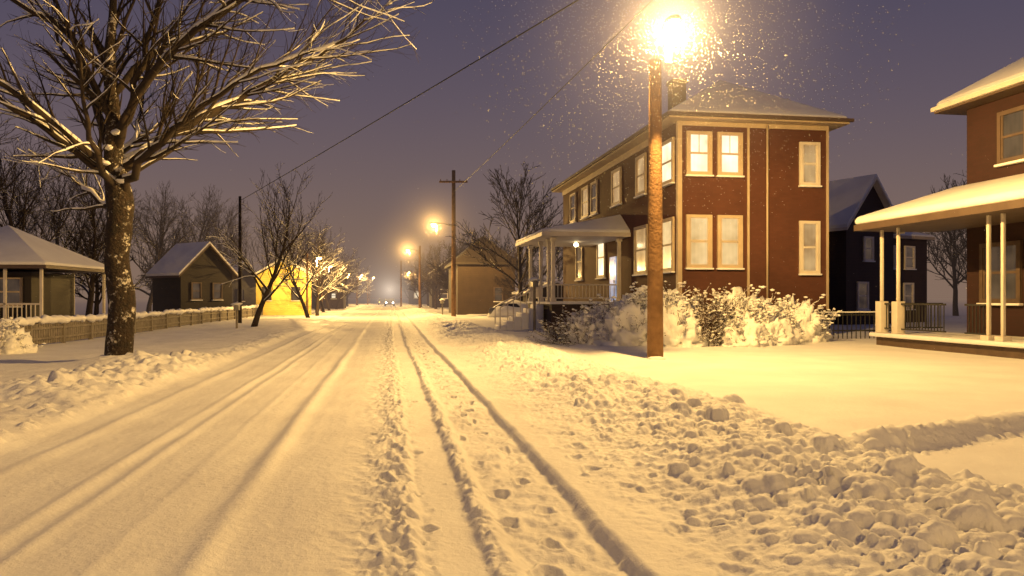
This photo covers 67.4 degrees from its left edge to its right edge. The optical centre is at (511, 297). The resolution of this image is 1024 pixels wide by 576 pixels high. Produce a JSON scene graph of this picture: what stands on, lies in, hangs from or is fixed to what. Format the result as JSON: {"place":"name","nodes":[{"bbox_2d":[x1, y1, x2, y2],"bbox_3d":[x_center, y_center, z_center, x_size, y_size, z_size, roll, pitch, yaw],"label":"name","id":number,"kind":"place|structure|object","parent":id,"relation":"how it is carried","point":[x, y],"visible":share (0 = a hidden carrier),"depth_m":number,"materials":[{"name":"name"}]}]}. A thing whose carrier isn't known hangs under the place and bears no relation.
{"place":"outdoors","nodes":[
{"label":"outdoors","id":0,"kind":"place"},
{"bbox_2d":[0,302,643,575],"bbox_3d":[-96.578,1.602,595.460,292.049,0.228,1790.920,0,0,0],"label":"road","id":1,"kind":"structure","parent":0,"point":[305,453],"depth_m":6.73,"materials":[{"name":"white snow"}]},
{"bbox_2d":[0,298,1023,575],"bbox_3d":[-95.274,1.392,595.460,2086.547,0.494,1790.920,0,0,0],"label":"ground","id":2,"kind":"structure","parent":0,"point":[764,460],"depth_m":8.78,"materials":[{"name":"white snow"}]},
{"bbox_2d":[0,317,45,354],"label":"snowy bush","id":3,"kind":"object","parent":2,"relation":"on","point":[15,338],"visible":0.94,"depth_m":20.82,"materials":[{"name":"white snow"}]},
{"bbox_2d":[0,115,51,239],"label":"bare tree","id":4,"kind":"object","parent":2,"relation":"on","point":[7,174],"visible":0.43,"depth_m":37.64,"materials":[{"name":"brown plant"}]},
{"bbox_2d":[0,145,68,244],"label":"bare tree","id":5,"kind":"object","parent":2,"relation":"on","point":[6,223],"visible":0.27,"depth_m":57.26,"materials":[{"name":"brown plant"}]},
{"bbox_2d":[0,127,103,288],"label":"bare tree","id":6,"kind":"object","parent":2,"relation":"on","point":[22,220],"visible":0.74,"depth_m":41.90,"materials":[{"name":"brown plant"}]},
{"bbox_2d":[0,225,104,323],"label":"house with a porch","id":7,"kind":"structure","parent":2,"relation":"on","point":[32,284],"depth_m":33.43,"materials":[{"name":"grey"}]},
{"bbox_2d":[0,278,23,307],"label":"window","id":8,"kind":"structure","parent":7,"relation":"in","point":[14,285],"depth_m":32.99,"materials":[{"name":"grey glass"}]},
{"bbox_2d":[2,152,106,275],"bbox_3d":[-30.076,-4.474,52.301,9.584,12.383,7.184,0,0,41],"label":"bare tree","id":9,"kind":"object","parent":2,"relation":"on","point":[60,202],"visible":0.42,"depth_m":52.20,"materials":[{"name":"brown plant"}]},
{"bbox_2d":[17,157,153,315],"bbox_3d":[-25.773,-3.557,45.641,8.215,10.614,6.158,0,0,27],"label":"bare tree","id":10,"kind":"object","parent":2,"relation":"on","point":[90,293],"visible":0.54,"depth_m":45.08,"materials":[{"name":"brown plant"}]},
{"bbox_2d":[58,220,135,314],"bbox_3d":[-27.125,-1.668,49.860,4.544,6.724,4.254,0,0,33],"label":"bare tree","id":11,"kind":"object","parent":2,"relation":"on","point":[97,301],"visible":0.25,"depth_m":49.83,"materials":[{"name":"brown plant"}]},
{"bbox_2d":[45,177,154,291],"bbox_3d":[-31.096,-3.895,60.283,6.500,11.203,8.671,0,0,11],"label":"bare tree","id":12,"kind":"object","parent":2,"relation":"on","point":[148,267],"visible":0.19,"depth_m":59.45,"materials":[{"name":"brown plant"}]},
{"bbox_2d":[0,304,262,344],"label":"picket fence","id":13,"kind":"object","parent":2,"relation":"on","point":[46,329],"visible":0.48,"depth_m":28.83,"materials":[{"name":"brown wood"}]},
{"bbox_2d":[92,180,201,312],"bbox_3d":[-29.392,-3.880,61.450,8.671,11.203,6.500,0,0,-19],"label":"bare tree","id":14,"kind":"object","parent":2,"relation":"on","point":[158,258],"visible":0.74,"depth_m":61.86,"materials":[{"name":"brown plant"}]},
{"bbox_2d":[135,229,179,290],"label":"bare tree","id":15,"kind":"object","parent":2,"relation":"on","point":[149,279],"visible":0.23,"depth_m":62.92,"materials":[{"name":"brown plant"}]},
{"bbox_2d":[131,183,209,271],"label":"bare tree","id":16,"kind":"object","parent":2,"relation":"on","point":[170,215],"visible":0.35,"depth_m":76.02,"materials":[{"name":"brown plant"}]},
{"bbox_2d":[145,241,237,311],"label":"house","id":17,"kind":"structure","parent":2,"relation":"on","point":[192,275],"depth_m":52.40,"materials":[{"name":"grey"}]},
{"bbox_2d":[190,282,202,300],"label":"window","id":18,"kind":"structure","parent":17,"relation":"in","point":[196,287],"depth_m":51.91,"materials":[{"name":"grey"}]},
{"bbox_2d":[212,282,223,300],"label":"window","id":19,"kind":"structure","parent":17,"relation":"in","point":[217,289],"depth_m":53.21,"materials":[{"name":"grey"}]},
{"bbox_2d":[140,184,251,278],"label":"bare tree","id":20,"kind":"object","parent":2,"relation":"on","point":[186,217],"visible":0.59,"depth_m":66.78,"materials":[{"name":"brown plant"}]},
{"bbox_2d":[172,189,251,258],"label":"bare tree","id":21,"kind":"object","parent":2,"relation":"on","point":[223,224],"visible":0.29,"depth_m":82.96,"materials":[{"name":"brown plant"}]},
{"bbox_2d":[167,185,265,270],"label":"bare tree","id":22,"kind":"object","parent":2,"relation":"on","point":[232,225],"visible":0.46,"depth_m":76.81,"materials":[{"name":"brown plant"}]},
{"bbox_2d":[0,0,433,355],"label":"bare tree","id":23,"kind":"object","parent":2,"relation":"on","point":[114,166],"visible":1,"depth_m":17.62,"materials":[{"name":"brown plant"}]},
{"bbox_2d":[231,302,241,327],"bbox_3d":[-13.613,0.977,37.985,0.541,1.494,0.626,0,0,-31],"label":"mailbox","id":24,"kind":"object","parent":2,"relation":"on","point":[236,305],"visible":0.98,"depth_m":37.87,"materials":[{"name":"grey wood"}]},
{"bbox_2d":[238,196,241,322],"bbox_3d":[-16.292,-2.120,46.000,0.209,7.900,0.220,0,0,0],"label":"utility pole","id":25,"kind":"object","parent":2,"relation":"on","point":[239,283],"visible":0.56,"depth_m":45.92,"materials":[{"name":"brown wood"}]},
{"bbox_2d":[226,259,255,306],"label":"house","id":26,"kind":"structure","parent":2,"relation":"on","point":[248,291],"depth_m":74.20,"materials":[{"name":"grey"}]},
{"bbox_2d":[206,163,332,326],"bbox_3d":[-12.691,-2.723,39.676,5.580,9.036,6.745,0,0,31],"label":"bare tree","id":27,"kind":"object","parent":2,"relation":"on","point":[274,276],"visible":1,"depth_m":39.98,"materials":[{"name":"brown plant"}]},
{"bbox_2d":[245,209,312,267],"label":"bare tree","id":28,"kind":"object","parent":2,"relation":"on","point":[269,242],"visible":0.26,"depth_m":89.94,"materials":[{"name":"brown plant"}]},
{"bbox_2d":[252,259,311,314],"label":"yellow house","id":29,"kind":"structure","parent":2,"relation":"on","point":[279,300],"depth_m":66.62,"materials":[{"name":"yellow paint"}]},
{"bbox_2d":[291,287,300,300],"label":"window","id":30,"kind":"structure","parent":29,"relation":"in","point":[293,298],"depth_m":66.83,"materials":[{"name":"grey glass"}]},
{"bbox_2d":[257,203,333,317],"bbox_3d":[-16.124,-2.629,58.349,5.459,8.839,6.599,0,0,33],"label":"bare tree","id":31,"kind":"object","parent":2,"relation":"on","point":[299,295],"visible":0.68,"depth_m":57.86,"materials":[{"name":"brown plant"}]},
{"bbox_2d":[264,214,335,278],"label":"bare tree","id":32,"kind":"object","parent":2,"relation":"on","point":[300,245],"visible":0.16,"depth_m":103.00,"materials":[{"name":"brown plant"}]},
{"bbox_2d":[306,254,321,309],"bbox_3d":[-15.889,-0.900,61.788,1.546,5.300,0.339,0,0,12],"label":"street lamp","id":33,"kind":"object","parent":2,"relation":"on","point":[318,257],"visible":0.73,"depth_m":61.92,"materials":[{"name":"brown wood"}]},
{"bbox_2d":[279,221,351,315],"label":"bare tree","id":34,"kind":"object","parent":2,"relation":"on","point":[319,292],"visible":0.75,"depth_m":64.94,"materials":[{"name":"brown plant"}]},
{"bbox_2d":[290,218,356,312],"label":"bare tree","id":35,"kind":"object","parent":2,"relation":"on","point":[322,277],"visible":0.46,"depth_m":76.73,"materials":[{"name":"brown plant"}]},
{"bbox_2d":[307,238,345,310],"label":"bare tree","id":36,"kind":"object","parent":2,"relation":"on","point":[327,303],"visible":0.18,"depth_m":89.51,"materials":[{"name":"brown plant"}]},
{"bbox_2d":[301,230,353,311],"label":"bare tree","id":37,"kind":"object","parent":2,"relation":"on","point":[322,307],"visible":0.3,"depth_m":80.29,"materials":[{"name":"brown plant"}]},
{"bbox_2d":[311,275,348,308],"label":"house","id":38,"kind":"structure","parent":2,"relation":"on","point":[332,298],"depth_m":104.56,"materials":[{"name":"grey"}]},
{"bbox_2d":[330,244,365,308],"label":"bare tree","id":39,"kind":"object","parent":2,"relation":"on","point":[346,279],"visible":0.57,"depth_m":100.35,"materials":[{"name":"brown plant"}]},
{"bbox_2d":[346,259,372,304],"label":"bare tree","id":40,"kind":"object","parent":2,"relation":"on","point":[361,280],"visible":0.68,"depth_m":151.13,"materials":[{"name":"brown plant"}]},
{"bbox_2d":[400,261,410,305],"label":"street lamp","id":41,"kind":"object","parent":2,"relation":"on","point":[401,272],"visible":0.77,"depth_m":134.91,"materials":[{"name":"brown wood"}]},
{"bbox_2d":[397,264,423,304],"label":"bare tree","id":42,"kind":"object","parent":2,"relation":"on","point":[405,285],"visible":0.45,"depth_m":149.65,"materials":[{"name":"brown plant"}]},
{"bbox_2d":[399,254,424,285],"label":"bare tree","id":43,"kind":"object","parent":2,"relation":"on","point":[411,267],"visible":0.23,"depth_m":189.37,"materials":[{"name":"brown plant"}]},
{"bbox_2d":[405,246,420,307],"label":"street lamp","id":44,"kind":"object","parent":2,"relation":"on","point":[419,273],"visible":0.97,"depth_m":94.88,"materials":[{"name":"brown wood"}]},
{"bbox_2d":[402,257,429,306],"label":"bare tree","id":45,"kind":"object","parent":2,"relation":"on","point":[414,281],"visible":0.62,"depth_m":119.44,"materials":[{"name":"brown plant"}]},
{"bbox_2d":[407,278,428,304],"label":"dark house","id":46,"kind":"structure","parent":2,"relation":"on","point":[414,299],"depth_m":165.24,"materials":[{"name":"grey"}]},
{"bbox_2d":[401,246,442,305],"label":"bare tree","id":47,"kind":"object","parent":2,"relation":"on","point":[405,273],"visible":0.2,"depth_m":134.86,"materials":[{"name":"brown plant"}]},
{"bbox_2d":[411,242,450,307],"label":"bare tree","id":48,"kind":"object","parent":2,"relation":"on","point":[437,253],"visible":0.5,"depth_m":109.38,"materials":[{"name":"brown plant"}]},
{"bbox_2d":[417,256,447,308],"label":"bare tree","id":49,"kind":"object","parent":2,"relation":"on","point":[430,286],"visible":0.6,"depth_m":99.64,"materials":[{"name":"brown plant"}]},
{"bbox_2d":[427,259,448,307],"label":"dark house","id":50,"kind":"structure","parent":2,"relation":"on","point":[445,295],"depth_m":110.26,"materials":[{"name":"grey"}]},
{"bbox_2d":[426,236,467,292],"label":"bare tree","id":51,"kind":"object","parent":2,"relation":"on","point":[445,278],"visible":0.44,"depth_m":81.60,"materials":[{"name":"brown plant"}]},
{"bbox_2d":[429,170,467,315],"bbox_3d":[-4.956,-4.089,59.879,2.967,11.700,0.547,0,0,-5],"label":"street lamp","id":52,"kind":"object","parent":2,"relation":"on","point":[453,275],"visible":0.97,"depth_m":59.85,"materials":[{"name":"brown wood"}]},
{"bbox_2d":[455,0,652,190],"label":"overhead wire","id":53,"kind":"object","parent":52,"relation":"attached to","point":[569,80],"visible":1,"depth_m":24.98,"materials":[{"name":"black metal"}]},
{"bbox_2d":[444,236,516,314],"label":"dark house","id":54,"kind":"structure","parent":2,"relation":"on","point":[478,289],"depth_m":66.35,"materials":[{"name":"brown wood"}]},
{"bbox_2d":[493,287,502,301],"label":"window","id":55,"kind":"structure","parent":54,"relation":"in","point":[497,293],"depth_m":66.52,"materials":[{"name":"grey glass"}]},
{"bbox_2d":[445,161,562,301],"bbox_3d":[0.788,-4.306,56.594,11.363,12.070,7.602,0,0,-23],"label":"bare tree","id":56,"kind":"object","parent":2,"relation":"on","point":[522,182],"visible":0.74,"depth_m":56.92,"materials":[{"name":"brown plant"}]},
{"bbox_2d":[487,299,527,316],"bbox_3d":[0.112,0.812,55.981,3.960,1.465,1.810,0,0,10],"label":"parked car","id":57,"kind":"object","parent":2,"relation":"on","point":[491,313],"visible":0.33,"depth_m":55.42,"materials":[{"name":"grey paint"}]},
{"bbox_2d":[496,232,525,281],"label":"bare tree","id":58,"kind":"object","parent":2,"relation":"on","point":[504,248],"visible":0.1,"depth_m":77.24,"materials":[{"name":"brown plant"}]},
{"bbox_2d":[493,242,546,298],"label":"bare tree","id":59,"kind":"object","parent":2,"relation":"on","point":[526,277],"visible":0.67,"depth_m":65.62,"materials":[{"name":"brown plant"}]},
{"bbox_2d":[529,277,539,330],"bbox_3d":[0.993,0.372,33.503,0.591,2.518,0.500,0,0,-11],"label":"mailbox","id":60,"kind":"object","parent":2,"relation":"on","point":[534,282],"visible":0.97,"depth_m":33.45,"materials":[{"name":"brown wood"}]},
{"bbox_2d":[511,281,562,303],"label":"dark house","id":61,"kind":"structure","parent":2,"relation":"on","point":[557,291],"depth_m":56.33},
{"bbox_2d":[525,309,568,344],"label":"snowy bush","id":62,"kind":"object","parent":2,"relation":"on","point":[552,333],"visible":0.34,"depth_m":24.67,"materials":[{"name":"brown plant"}]},
{"bbox_2d":[532,220,562,281],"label":"bare tree","id":63,"kind":"object","parent":2,"relation":"on","point":[545,257],"visible":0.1,"depth_m":71.97,"materials":[{"name":"brown plant"}]},
{"bbox_2d":[553,304,600,344],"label":"snowy bush","id":64,"kind":"object","parent":2,"relation":"on","point":[563,331],"visible":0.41,"depth_m":23.71,"materials":[{"name":"white plant"}]},
{"bbox_2d":[557,298,612,344],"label":"snowy bush","id":65,"kind":"object","parent":2,"relation":"on","point":[586,325],"visible":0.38,"depth_m":23.61,"materials":[{"name":"white snow"}]},
{"bbox_2d":[582,293,646,345],"bbox_3d":[3.551,0.791,23.497,2.761,1.853,2.468,0,0,0],"label":"snowy bush","id":66,"kind":"object","parent":2,"relation":"on","point":[622,324],"visible":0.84,"depth_m":22.78,"materials":[{"name":"white snow"}]},
{"bbox_2d":[606,281,700,309],"bbox_3d":[4.480,0.627,24.600,3.085,2.316,3.451,0,0,41],"label":"snowy bush","id":67,"kind":"object","parent":2,"relation":"on","point":[640,293],"visible":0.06,"depth_m":24.37,"materials":[{"name":"white snow"}]},
{"bbox_2d":[646,14,680,359],"bbox_3d":[3.417,-2.208,17.495,0.530,7.874,2.036,0,0,-7],"label":"street lamp","id":68,"kind":"object","parent":2,"relation":"on","point":[655,291],"visible":0.81,"depth_m":17.85,"materials":[{"name":"brown wood"}]},
{"bbox_2d":[495,78,853,329],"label":"brick house","id":69,"kind":"structure","parent":2,"relation":"on","point":[770,240],"depth_m":28.71,"materials":[{"name":"red brick"}]},
{"bbox_2d":[569,192,576,223],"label":"window","id":70,"kind":"structure","parent":69,"relation":"in","point":[573,197],"depth_m":43.82,"materials":[{"name":"grey glass"}]},
{"bbox_2d":[574,247,583,280],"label":"window","id":71,"kind":"structure","parent":69,"relation":"in","point":[578,250],"depth_m":42.44,"materials":[{"name":"grey"}]},
{"bbox_2d":[580,185,589,219],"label":"window","id":72,"kind":"structure","parent":69,"relation":"in","point":[585,191],"depth_m":41.14,"materials":[{"name":"grey glass"}]},
{"bbox_2d":[589,180,597,216],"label":"window","id":73,"kind":"structure","parent":69,"relation":"in","point":[594,185],"depth_m":39.33,"materials":[{"name":"grey glass"}]},
{"bbox_2d":[595,243,605,279],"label":"window","id":74,"kind":"structure","parent":69,"relation":"in","point":[601,248],"depth_m":38.04,"materials":[{"name":"grey"}]},
{"bbox_2d":[610,256,616,301],"bbox_3d":[4.712,-0.860,36.062,0.125,2.100,0.950,0,0,-9],"label":"door","id":75,"kind":"structure","parent":69,"relation":"in","point":[613,260],"depth_m":35.83,"materials":[{"name":"grey glass"}]},
{"bbox_2d":[609,166,621,207],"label":"window","id":76,"kind":"structure","parent":69,"relation":"in","point":[616,189],"depth_m":35.49,"materials":[{"name":"grey glass"}]},
{"bbox_2d":[633,152,646,198],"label":"window","id":77,"kind":"structure","parent":69,"relation":"in","point":[640,161],"depth_m":32.01,"materials":[{"name":"grey"}]},
{"bbox_2d":[632,224,647,275],"bbox_3d":[5.338,-1.950,32.033,0.160,2.080,1.740,0,0,-9],"label":"window","id":78,"kind":"structure","parent":69,"relation":"in","point":[640,232],"depth_m":32.01,"materials":[{"name":"grey"}]},
{"bbox_2d":[662,137,674,187],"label":"window","id":79,"kind":"structure","parent":69,"relation":"in","point":[668,146],"depth_m":28.86,"materials":[{"name":"grey"}]},
{"bbox_2d":[663,217,674,273],"bbox_3d":[5.810,-1.950,29.070,0.160,2.080,1.540,0,0,-9],"label":"window","id":80,"kind":"structure","parent":69,"relation":"in","point":[668,223],"depth_m":28.81,"materials":[{"name":"grey"}]},
{"bbox_2d":[685,131,713,176],"bbox_3d":[6.841,-5.250,28.039,1.070,1.660,0.160,0,0,-9],"label":"window","id":81,"kind":"structure","parent":69,"relation":"in","point":[699,158],"depth_m":28.08,"materials":[{"name":"grey"}]},
{"bbox_2d":[685,214,713,269],"bbox_3d":[6.841,-2.025,28.039,1.070,2.010,0.160,0,0,-9],"label":"window","id":82,"kind":"structure","parent":69,"relation":"in","point":[698,227],"depth_m":28.08,"materials":[{"name":"grey"}]},
{"bbox_2d":[716,132,744,177],"bbox_3d":[8.034,-5.250,28.236,1.060,1.660,0.160,0,0,-9],"label":"window","id":83,"kind":"structure","parent":69,"relation":"in","point":[730,147],"depth_m":28.27,"materials":[{"name":"grey glass"}]},
{"bbox_2d":[716,215,744,269],"bbox_3d":[8.034,-2.025,28.236,1.060,2.010,0.160,0,0,-9],"label":"window","id":84,"kind":"structure","parent":69,"relation":"in","point":[729,232],"depth_m":28.27,"materials":[{"name":"grey"}]},
{"bbox_2d":[798,142,821,187],"bbox_3d":[11.162,-4.975,28.737,0.900,1.690,0.160,0,0,-9],"label":"window","id":85,"kind":"structure","parent":69,"relation":"in","point":[809,152],"depth_m":28.77,"materials":[{"name":"grey glass"}]},
{"bbox_2d":[798,221,821,275],"bbox_3d":[11.162,-1.850,28.737,0.900,2.040,0.160,0,0,-9],"label":"window","id":86,"kind":"structure","parent":69,"relation":"in","point":[809,231],"depth_m":28.78,"materials":[{"name":"grey"}]},
{"bbox_2d":[638,290,719,347],"bbox_3d":[4.845,0.753,23.168,2.749,1.952,2.496,0,0,-32],"label":"snowy bush","id":87,"kind":"object","parent":2,"relation":"on","point":[679,322],"visible":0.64,"depth_m":22.32,"materials":[{"name":"white snow"}]},
{"bbox_2d":[663,278,711,311],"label":"snowy bush","id":88,"kind":"object","parent":2,"relation":"on","point":[696,298],"visible":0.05,"depth_m":24.74,"materials":[{"name":"white snow"}]},
{"bbox_2d":[677,286,742,345],"bbox_3d":[5.651,0.624,22.815,2.406,2.021,2.087,0,0,42],"label":"snowy bush","id":89,"kind":"object","parent":2,"relation":"on","point":[710,331],"visible":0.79,"depth_m":22.43,"materials":[{"name":"white snow"}]},
{"bbox_2d":[698,286,760,341],"bbox_3d":[6.411,0.625,23.316,2.406,2.021,2.087,0,0,-27],"label":"snowy bush","id":90,"kind":"object","parent":2,"relation":"on","point":[732,302],"visible":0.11,"depth_m":23.28,"materials":[{"name":"white snow"}]},
{"bbox_2d":[714,305,775,346],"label":"snowy bush","id":91,"kind":"object","parent":2,"relation":"on","point":[752,332],"visible":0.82,"depth_m":22.43,"materials":[{"name":"white snow"}]},
{"bbox_2d":[692,286,802,329],"bbox_3d":[7.372,0.686,24.404,2.838,2.131,3.175,0,0,-36],"label":"snowy bush","id":92,"kind":"object","parent":2,"relation":"on","point":[756,300],"visible":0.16,"depth_m":24.02,"materials":[{"name":"white snow"}]},
{"bbox_2d":[749,298,806,345],"bbox_3d":[7.779,0.849,23.830,2.170,1.697,2.390,0,0,-36],"label":"snowy bush","id":93,"kind":"object","parent":2,"relation":"on","point":[779,325],"visible":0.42,"depth_m":23.12,"materials":[{"name":"white snow"}]},
{"bbox_2d":[767,294,842,342],"bbox_3d":[9.239,0.792,25.203,2.761,1.853,2.468,0,0,8],"label":"snowy bush","id":94,"kind":"object","parent":2,"relation":"on","point":[810,320],"visible":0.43,"depth_m":24.44,"materials":[{"name":"white snow"}]},
{"bbox_2d":[819,311,890,338],"bbox_3d":[11.573,1.000,26.705,3.603,1.052,0.058,0,0,-9],"label":"garden fence","id":95,"kind":"object","parent":2,"relation":"on","point":[856,315],"visible":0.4,"depth_m":26.75,"materials":[{"name":"black metal"}]},
{"bbox_2d":[829,174,934,324],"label":"dark house","id":96,"kind":"structure","parent":2,"relation":"on","point":[854,270],"depth_m":40.89,"materials":[{"name":"black wood"}]},
{"bbox_2d":[856,282,870,310],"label":"window","id":97,"kind":"structure","parent":96,"relation":"in","point":[862,287],"depth_m":40.55,"materials":[{"name":"grey"}]},
{"bbox_2d":[863,236,875,261],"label":"window","id":98,"kind":"structure","parent":96,"relation":"in","point":[868,242],"depth_m":40.74,"materials":[{"name":"grey glass"}]},
{"bbox_2d":[903,283,915,309],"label":"window","id":99,"kind":"structure","parent":96,"relation":"in","point":[908,288],"depth_m":43.90,"materials":[{"name":"grey glass"}]},
{"bbox_2d":[904,246,916,269],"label":"window","id":100,"kind":"structure","parent":96,"relation":"in","point":[909,251],"depth_m":43.90,"materials":[{"name":"grey glass"}]},
{"bbox_2d":[854,57,1023,358],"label":"porch house","id":101,"kind":"structure","parent":2,"relation":"on","point":[984,206],"depth_m":21.16,"materials":[{"name":"red brick"}]},
{"bbox_2d":[976,240,1023,305],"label":"window","id":102,"kind":"structure","parent":101,"relation":"in","point":[1014,249],"depth_m":21.11,"materials":[{"name":"grey glass"}]},
{"bbox_2d":[994,105,1023,166],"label":"window","id":103,"kind":"structure","parent":101,"relation":"in","point":[1010,122],"depth_m":20.94,"materials":[{"name":"grey glass"}]},
{"bbox_2d":[919,175,966,315],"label":"bare tree","id":104,"kind":"object","parent":2,"relation":"on","point":[956,282],"visible":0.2,"depth_m":59.82,"materials":[{"name":"brown plant"}]},
{"bbox_2d":[925,170,966,285],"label":"bare tree","id":105,"kind":"object","parent":2,"relation":"on","point":[958,259],"visible":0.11,"depth_m":59.24,"materials":[{"name":"brown plant"}]},
{"bbox_2d":[0,0,1023,298],"label":"sky","id":106,"kind":"structure","parent":0,"point":[386,188],"materials":[{"name":"purple"}]},
{"bbox_2d":[34,0,1010,397],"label":"falling snow","id":107,"kind":"structure","parent":0,"point":[664,72],"depth_m":16.88,"materials":[{"name":"white snow"}]},
{"bbox_2d":[883,423,1023,488],"bbox_3d":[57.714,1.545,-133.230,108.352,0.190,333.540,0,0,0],"label":"driveway","id":108,"kind":"structure","parent":0,"point":[995,454],"depth_m":8.03,"materials":[{"name":"white snow"}]},
{"bbox_3d":[16.000,-3.062,-6.000,0.262,9.875,0.275,0,0,0],"label":"utility pole","id":109,"kind":"object","parent":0,"visible":0},
{"bbox_2d":[240,0,578,200],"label":"overhead wire","id":110,"kind":"object","parent":109,"relation":"attached to","point":[434,85],"visible":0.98,"depth_m":22.93,"materials":[{"name":"black metal"}]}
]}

